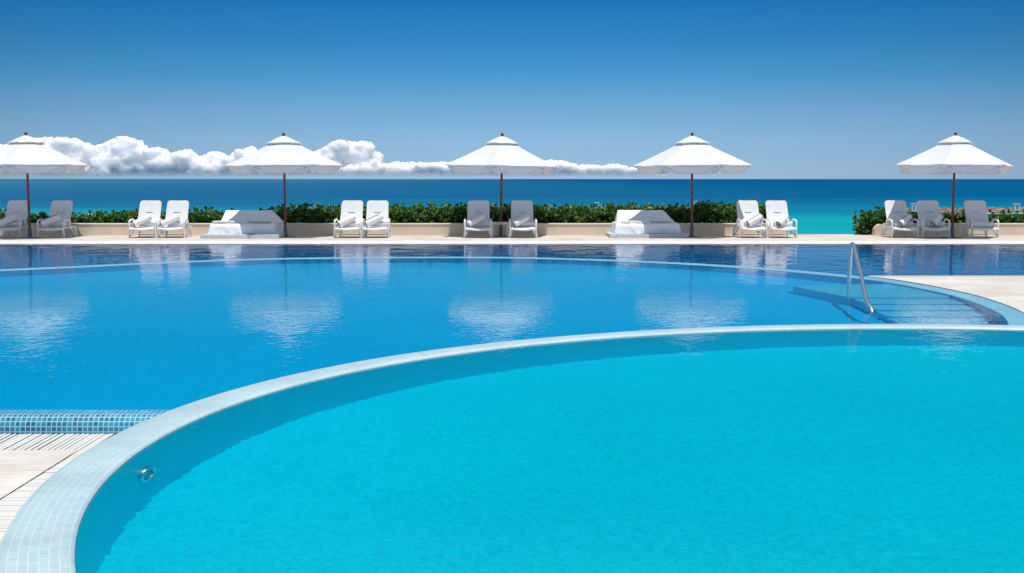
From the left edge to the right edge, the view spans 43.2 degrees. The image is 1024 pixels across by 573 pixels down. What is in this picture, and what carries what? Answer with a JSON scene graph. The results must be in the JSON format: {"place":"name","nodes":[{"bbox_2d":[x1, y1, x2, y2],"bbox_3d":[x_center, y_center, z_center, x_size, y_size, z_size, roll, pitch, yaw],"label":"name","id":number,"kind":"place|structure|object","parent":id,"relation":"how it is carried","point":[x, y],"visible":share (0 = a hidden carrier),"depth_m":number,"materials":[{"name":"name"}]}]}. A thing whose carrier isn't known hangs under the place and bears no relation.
{"place":"outdoors","nodes":[
{"label":"outdoors","id":0,"kind":"place"},
{"bbox_2d":[0,450,76,498],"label":"deck","id":1,"kind":"structure","parent":0,"point":[18,468],"depth_m":8.00,"materials":[{"name":"stone"}]},
{"bbox_2d":[0,454,71,499],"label":"drain channel","id":2,"kind":"object","parent":1,"relation":"in","point":[36,476],"depth_m":8.11,"materials":[{"name":"grey"}]},
{"bbox_2d":[0,450,86,541],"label":"drain grate","id":3,"kind":"object","parent":2,"relation":"on","point":[12,503],"visible":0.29,"depth_m":7.19,"materials":[{"name":"white plastic"}]},
{"bbox_2d":[0,434,113,453],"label":"drain grate","id":4,"kind":"object","parent":2,"relation":"on","point":[77,442],"visible":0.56,"depth_m":8.71,"materials":[{"name":"white plastic"}]},
{"bbox_2d":[0,136,637,171],"bbox_3d":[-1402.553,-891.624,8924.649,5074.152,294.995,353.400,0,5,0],"label":"cloud","id":5,"kind":"structure","parent":0,"point":[122,154],"depth_m":8836.85,"materials":[{"name":"white"}]},
{"bbox_2d":[0,179,1023,233],"bbox_3d":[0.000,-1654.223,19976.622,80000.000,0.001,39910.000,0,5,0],"label":"sea","id":6,"kind":"structure","parent":0,"point":[822,206],"depth_m":817.07,"materials":[{"name":"liquid"}]},
{"bbox_2d":[907,206,1023,213],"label":"breakwater","id":7,"kind":"object","parent":6,"relation":"in","point":[992,209],"visible":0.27,"depth_m":321.08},
{"bbox_2d":[910,203,916,211],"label":"beach hut","id":8,"kind":"object","parent":7,"relation":"on","point":[912,206],"visible":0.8,"depth_m":317.51,"materials":[{"name":"white paint"}]},
{"bbox_2d":[1012,204,1019,212],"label":"beach hut","id":9,"kind":"object","parent":7,"relation":"on","point":[1015,207],"visible":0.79,"depth_m":317.50,"materials":[{"name":"white paint"}]},
{"bbox_2d":[0,244,1023,276],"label":"pool water","id":10,"kind":"structure","parent":0,"point":[941,259],"depth_m":28.12,"materials":[{"name":"blue liquid"}]},
{"bbox_2d":[0,324,1023,572],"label":"swimming pool","id":11,"kind":"structure","parent":0,"point":[40,534],"depth_m":7.75,"materials":[{"name":"tile"}]},
{"bbox_2d":[75,329,1023,572],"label":"pool water","id":12,"kind":"structure","parent":11,"relation":"in","point":[843,451],"depth_m":7.38,"materials":[{"name":"blue liquid"}]},
{"bbox_2d":[0,257,1023,434],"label":"swimming pool","id":13,"kind":"structure","parent":0,"point":[58,422],"depth_m":9.06,"materials":[{"name":"tile"}]},
{"bbox_2d":[0,258,1008,409],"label":"pool water","id":14,"kind":"structure","parent":13,"relation":"in","point":[166,336],"depth_m":16.05,"materials":[{"name":"blue liquid"}]},
{"bbox_2d":[846,242,873,310],"bbox_3d":[4.596,0.292,17.085,0.114,1.663,2.168,1,5,7],"label":"handrail","id":15,"kind":"object","parent":13,"relation":"attached to","point":[852,247],"visible":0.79,"depth_m":17.60,"materials":[{"name":"metal"}]},
{"bbox_2d":[0,234,1023,240],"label":"terrace deck","id":16,"kind":"structure","parent":0,"point":[828,237],"depth_m":35.22,"materials":[{"name":"stone"}]},
{"bbox_2d":[0,200,33,237],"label":"sun lounger","id":17,"kind":"object","parent":16,"relation":"on","point":[19,208],"visible":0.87,"depth_m":36.25,"materials":[{"name":"white plastic"}]},
{"bbox_2d":[0,214,17,226],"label":"rolled towel","id":18,"kind":"object","parent":17,"relation":"on","point":[9,219],"visible":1,"depth_m":35.65,"materials":[{"name":"white fabric"}]},
{"bbox_2d":[5,221,23,225],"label":"rolled towel","id":19,"kind":"object","parent":17,"relation":"on","point":[14,223],"visible":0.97,"depth_m":35.81,"materials":[{"name":"white fabric"}]},
{"bbox_2d":[0,132,86,237],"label":"parasol","id":20,"kind":"object","parent":16,"relation":"on","point":[26,154],"visible":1,"depth_m":34.85,"materials":[{"name":"fabric"}]},
{"bbox_2d":[36,200,76,237],"bbox_3d":[-12.646,-1.870,35.905,0.784,1.014,1.172,0,5,2],"label":"sun lounger","id":21,"kind":"object","parent":16,"relation":"on","point":[62,209],"visible":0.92,"depth_m":36.20,"materials":[{"name":"white plastic"}]},
{"bbox_2d":[40,214,60,226],"bbox_3d":[-12.718,-1.830,35.667,0.530,0.201,0.176,-26,32,-22],"label":"rolled towel","id":22,"kind":"object","parent":21,"relation":"on","point":[50,220],"visible":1,"depth_m":35.62,"materials":[{"name":"white fabric"}]},
{"bbox_2d":[48,221,67,225],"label":"rolled towel","id":23,"kind":"object","parent":21,"relation":"on","point":[58,223],"visible":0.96,"depth_m":35.77,"materials":[{"name":"white fabric"}]},
{"bbox_2d":[128,200,164,237],"bbox_3d":[-10.144,-1.871,35.919,0.784,1.014,1.172,0,5,0],"label":"sun lounger","id":24,"kind":"object","parent":16,"relation":"on","point":[152,208],"visible":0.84,"depth_m":36.22,"materials":[{"name":"white plastic"}]},
{"bbox_2d":[132,214,151,226],"bbox_3d":[-10.208,-1.824,35.684,0.530,0.176,0.201,-30,58,-32],"label":"rolled towel","id":25,"kind":"object","parent":24,"relation":"on","point":[142,220],"visible":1,"depth_m":35.61,"materials":[{"name":"white fabric"}]},
{"bbox_2d":[139,221,156,225],"bbox_3d":[-10.083,-1.743,35.842,0.510,0.142,0.163,0,-16,-1],"label":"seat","id":26,"kind":"object","parent":24,"relation":"on","point":[150,223],"visible":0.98,"depth_m":35.78,"materials":[{"name":"white fabric"}]},
{"bbox_2d":[157,200,192,237],"bbox_3d":[-9.369,-1.871,35.915,0.784,1.014,1.172,0,5,-1],"label":"sun lounger","id":27,"kind":"object","parent":16,"relation":"on","point":[180,208],"visible":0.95,"depth_m":36.22,"materials":[{"name":"white plastic"}]},
{"bbox_2d":[160,214,179,226],"bbox_3d":[-9.428,-1.823,35.681,0.530,0.176,0.201,-26,42,-23],"label":"rolled towel","id":28,"kind":"object","parent":27,"relation":"on","point":[169,220],"visible":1,"depth_m":35.61,"materials":[{"name":"white fabric"}]},
{"bbox_2d":[167,221,186,226],"bbox_3d":[-9.278,-1.742,35.847,0.510,0.163,0.142,0,-3,1],"label":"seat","id":29,"kind":"object","parent":27,"relation":"on","point":[177,223],"visible":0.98,"depth_m":35.79,"materials":[{"name":"white fabric"}]},
{"bbox_2d":[200,210,290,238],"bbox_3d":[-7.414,-1.752,36.180,2.140,0.728,2.034,0,5,0],"label":"daybed","id":30,"kind":"object","parent":16,"relation":"on","point":[241,228],"visible":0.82,"depth_m":35.58,"materials":[{"name":"white fabric"}]},
{"bbox_2d":[212,221,236,222],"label":"folded towel","id":31,"kind":"object","parent":30,"relation":"on","point":[224,221],"visible":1,"depth_m":35.67,"materials":[{"name":"white fabric"}]},
{"bbox_2d":[247,220,271,222],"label":"folded towel","id":32,"kind":"object","parent":30,"relation":"on","point":[250,221],"visible":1,"depth_m":35.94,"materials":[{"name":"white fabric"}]},
{"bbox_2d":[224,133,342,236],"bbox_3d":[-6.340,-2.832,36.076,2.840,2.900,3.280,-4,5,-36],"label":"parasol","id":33,"kind":"object","parent":16,"relation":"on","point":[283,154],"visible":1,"depth_m":35.34,"materials":[{"name":"white fabric"}]},
{"bbox_2d":[334,200,366,237],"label":"sun lounger","id":34,"kind":"object","parent":16,"relation":"on","point":[350,207],"visible":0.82,"depth_m":36.19,"materials":[{"name":"white plastic"}]},
{"bbox_2d":[337,214,355,226],"bbox_3d":[-4.563,-1.819,35.658,0.530,0.176,0.201,-28,32,-29],"label":"rolled towel","id":35,"kind":"object","parent":34,"relation":"on","point":[346,220],"visible":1,"depth_m":35.59,"materials":[{"name":"white fabric"}]},
{"bbox_2d":[343,221,359,226],"bbox_3d":[-4.423,-1.739,35.820,0.510,0.163,0.142,0,-11,1],"label":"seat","id":36,"kind":"object","parent":34,"relation":"on","point":[354,224],"visible":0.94,"depth_m":35.76,"materials":[{"name":"white fabric"}]},
{"bbox_2d":[361,201,391,237],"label":"sun lounger","id":37,"kind":"object","parent":16,"relation":"on","point":[374,208],"visible":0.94,"depth_m":36.18,"materials":[{"name":"white plastic"}]},
{"bbox_2d":[364,214,382,226],"bbox_3d":[-3.814,-1.828,35.645,0.530,0.201,0.176,-27,23,-26],"label":"rolled towel","id":38,"kind":"object","parent":37,"relation":"on","point":[373,220],"visible":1,"depth_m":35.59,"materials":[{"name":"white fabric"}]},
{"bbox_2d":[371,221,387,225],"bbox_3d":[-3.676,-1.742,35.813,0.510,0.142,0.163,0,-38,2],"label":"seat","id":39,"kind":"object","parent":37,"relation":"on","point":[382,223],"visible":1,"depth_m":35.76,"materials":[{"name":"white fabric"}]},
{"bbox_2d":[0,223,786,234],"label":"planter wall","id":40,"kind":"structure","parent":16,"relation":"on","point":[419,228],"depth_m":37.07,"materials":[{"name":"beige paint"}]},
{"bbox_2d":[464,200,491,237],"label":"sun lounger","id":41,"kind":"object","parent":16,"relation":"on","point":[477,208],"visible":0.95,"depth_m":36.20,"materials":[{"name":"white plastic"}]},
{"bbox_2d":[466,214,485,226],"bbox_3d":[-1.001,-1.824,35.669,0.530,0.201,0.176,-26,-28,-23],"label":"rolled towel","id":42,"kind":"object","parent":41,"relation":"on","point":[475,220],"visible":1,"depth_m":35.60,"materials":[{"name":"white fabric"}]},
{"bbox_2d":[473,221,489,225],"bbox_3d":[-0.856,-1.742,35.826,0.510,0.142,0.163,0,-19,-4],"label":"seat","id":43,"kind":"object","parent":41,"relation":"on","point":[484,223],"visible":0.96,"depth_m":35.78,"materials":[{"name":"white fabric"}]},
{"bbox_2d":[492,222,508,236],"bbox_3d":[-0.331,-1.605,36.342,0.498,0.410,0.440,0,5,0],"label":"side table","id":44,"kind":"object","parent":16,"relation":"on","point":[503,223],"visible":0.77,"depth_m":36.15,"materials":[{"name":"white plastic"}]},
{"bbox_2d":[446,133,555,236],"bbox_3d":[-0.295,-2.849,36.283,2.841,2.900,3.280,2,5,10],"label":"parasol","id":45,"kind":"object","parent":16,"relation":"on","point":[501,154],"visible":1,"depth_m":35.43,"materials":[{"name":"white fabric"}]},
{"bbox_2d":[509,201,536,237],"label":"sun lounger","id":46,"kind":"object","parent":16,"relation":"on","point":[519,209],"visible":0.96,"depth_m":36.16,"materials":[{"name":"white plastic"}]},
{"bbox_2d":[512,214,529,226],"bbox_3d":[0.237,-1.816,35.635,0.530,0.176,0.201,-29,22,-31],"label":"rolled towel","id":47,"kind":"object","parent":46,"relation":"on","point":[520,220],"visible":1,"depth_m":35.55,"materials":[{"name":"white fabric"}]},
{"bbox_2d":[518,221,534,226],"bbox_3d":[0.368,-1.733,35.806,0.510,0.142,0.163,0,32,-3],"label":"seat cushion","id":48,"kind":"object","parent":46,"relation":"on","point":[529,223],"visible":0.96,"depth_m":35.74,"materials":[{"name":"white fabric"}]},
{"bbox_2d":[606,210,688,237],"bbox_3d":[3.763,-1.769,36.391,2.150,0.728,2.034,0,5,0],"label":"daybed","id":49,"kind":"object","parent":16,"relation":"on","point":[645,228],"visible":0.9,"depth_m":35.79,"materials":[{"name":"white fabric"}]},
{"bbox_2d":[620,221,641,222],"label":"folded towel","id":50,"kind":"object","parent":49,"relation":"on","point":[630,221],"visible":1,"depth_m":35.88,"materials":[{"name":"white fabric"}]},
{"bbox_2d":[649,220,670,222],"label":"folded towel","id":51,"kind":"object","parent":49,"relation":"on","point":[659,221],"visible":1,"depth_m":36.19,"materials":[{"name":"white fabric"}]},
{"bbox_2d":[634,132,751,236],"bbox_3d":[5.006,-2.825,35.984,2.840,2.900,3.280,-2,5,-20],"label":"parasol","id":52,"kind":"object","parent":16,"relation":"on","point":[691,154],"visible":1,"depth_m":35.22,"materials":[{"name":"white fabric"}]},
{"bbox_2d":[733,200,767,237],"bbox_3d":[6.618,-1.870,35.904,0.784,1.014,1.172,0,5,-2],"label":"sun lounger","id":53,"kind":"object","parent":16,"relation":"on","point":[747,210],"visible":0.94,"depth_m":36.19,"materials":[{"name":"white plastic"}]},
{"bbox_2d":[744,221,762,225],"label":"rolled towel","id":54,"kind":"object","parent":53,"relation":"on","point":[759,223],"visible":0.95,"depth_m":35.78,"materials":[{"name":"white fabric"}]},
{"bbox_2d":[745,213,762,226],"bbox_3d":[6.672,-1.830,35.665,0.530,0.201,0.176,-28,32,-27],"label":"rolled towel","id":55,"kind":"object","parent":53,"relation":"on","point":[754,220],"visible":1,"depth_m":35.60,"materials":[{"name":"white fabric"}]},
{"bbox_2d":[761,200,796,237],"bbox_3d":[7.427,-1.868,35.886,0.784,1.014,1.172,0,5,-2],"label":"sun lounger","id":56,"kind":"object","parent":16,"relation":"on","point":[776,210],"visible":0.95,"depth_m":36.17,"materials":[{"name":"white plastic"}]},
{"bbox_2d":[775,214,788,226],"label":"rolled towel","id":57,"kind":"object","parent":56,"relation":"on","point":[781,221],"visible":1,"depth_m":35.55,"materials":[{"name":"white fabric"}]},
{"bbox_2d":[773,221,792,226],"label":"rolled towel","id":58,"kind":"object","parent":56,"relation":"on","point":[788,223],"visible":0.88,"depth_m":35.77,"materials":[{"name":"white fabric"}]},
{"bbox_2d":[880,200,918,237],"bbox_3d":[10.783,-1.872,35.931,0.784,1.014,1.172,0,5,-2],"label":"sun lounger","id":59,"kind":"object","parent":16,"relation":"on","point":[895,210],"visible":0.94,"depth_m":36.21,"materials":[{"name":"white plastic"}]},
{"bbox_2d":[894,221,912,225],"bbox_3d":[10.843,-1.745,35.861,0.510,0.163,0.142,0,34,0],"label":"seat cushion","id":60,"kind":"object","parent":59,"relation":"on","point":[909,223],"visible":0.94,"depth_m":35.80,"materials":[{"name":"white fabric"}]},
{"bbox_2d":[898,214,911,226],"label":"rolled towel","id":61,"kind":"object","parent":59,"relation":"on","point":[904,220],"visible":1,"depth_m":35.61,"materials":[{"name":"white fabric"}]},
{"bbox_2d":[912,201,950,237],"bbox_3d":[11.637,-1.867,35.863,0.784,1.014,1.172,0,5,2],"label":"sun lounger","id":62,"kind":"object","parent":16,"relation":"on","point":[927,210],"visible":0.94,"depth_m":36.14,"materials":[{"name":"white plastic"}]},
{"bbox_2d":[926,221,944,226],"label":"rolled towel","id":63,"kind":"object","parent":62,"relation":"on","point":[940,223],"visible":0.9,"depth_m":35.74,"materials":[{"name":"white fabric"}]},
{"bbox_2d":[929,214,942,226],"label":"rolled towel","id":64,"kind":"object","parent":62,"relation":"on","point":[936,220],"visible":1,"depth_m":35.53,"materials":[{"name":"white fabric"}]},
{"bbox_2d":[872,223,1023,234],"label":"planter wall","id":65,"kind":"structure","parent":16,"relation":"on","point":[1011,229],"depth_m":37.08,"materials":[{"name":"beige paint"}]},
{"bbox_2d":[896,132,1012,237],"bbox_3d":[12.168,-2.796,35.642,2.841,2.900,3.280,-2,5,-32],"label":"parasol","id":66,"kind":"object","parent":16,"relation":"on","point":[954,154],"visible":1,"depth_m":34.90,"materials":[{"name":"white fabric"}]},
{"bbox_2d":[959,201,999,237],"bbox_3d":[12.970,-1.866,35.858,0.784,1.014,1.172,0,5,1],"label":"sun lounger","id":67,"kind":"object","parent":16,"relation":"on","point":[975,211],"visible":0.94,"depth_m":36.13,"materials":[{"name":"white plastic"}]},
{"bbox_2d":[970,222,994,226],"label":"rolled towel","id":68,"kind":"object","parent":67,"relation":"on","point":[983,224],"visible":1,"depth_m":35.61,"materials":[{"name":"white fabric"}]},
{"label":"planting soil","id":69,"kind":"structure","parent":16,"relation":"on","visible":0},
{"bbox_2d":[0,198,766,222],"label":"hedge","id":70,"kind":"object","parent":69,"relation":"on","point":[713,212],"visible":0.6,"depth_m":37.51,"materials":[{"name":"green plant"}]},
{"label":"planting soil","id":71,"kind":"structure","parent":16,"relation":"on","visible":0},
{"bbox_2d":[851,206,1023,234],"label":"hedge","id":72,"kind":"object","parent":71,"relation":"on","point":[871,218],"visible":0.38,"depth_m":37.53,"materials":[{"name":"green plant"}]},
{"bbox_2d":[0,0,1023,178],"label":"sky","id":73,"kind":"structure","parent":0,"point":[787,89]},
{"bbox_2d":[870,276,1023,311],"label":"side deck","id":74,"kind":"structure","parent":0,"point":[1008,290],"depth_m":19.90,"materials":[{"name":"stone"}]},
{"bbox_2d":[891,279,1015,308],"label":"pool edge","id":75,"kind":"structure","parent":0,"point":[949,289],"depth_m":21.70,"materials":[{"name":"blue tile"}]},
{"bbox_2d":[0,241,1023,243],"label":"pool coping","id":76,"kind":"object","parent":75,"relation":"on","point":[510,242],"visible":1,"depth_m":33.01,"materials":[{"name":"white stone"}]}
]}

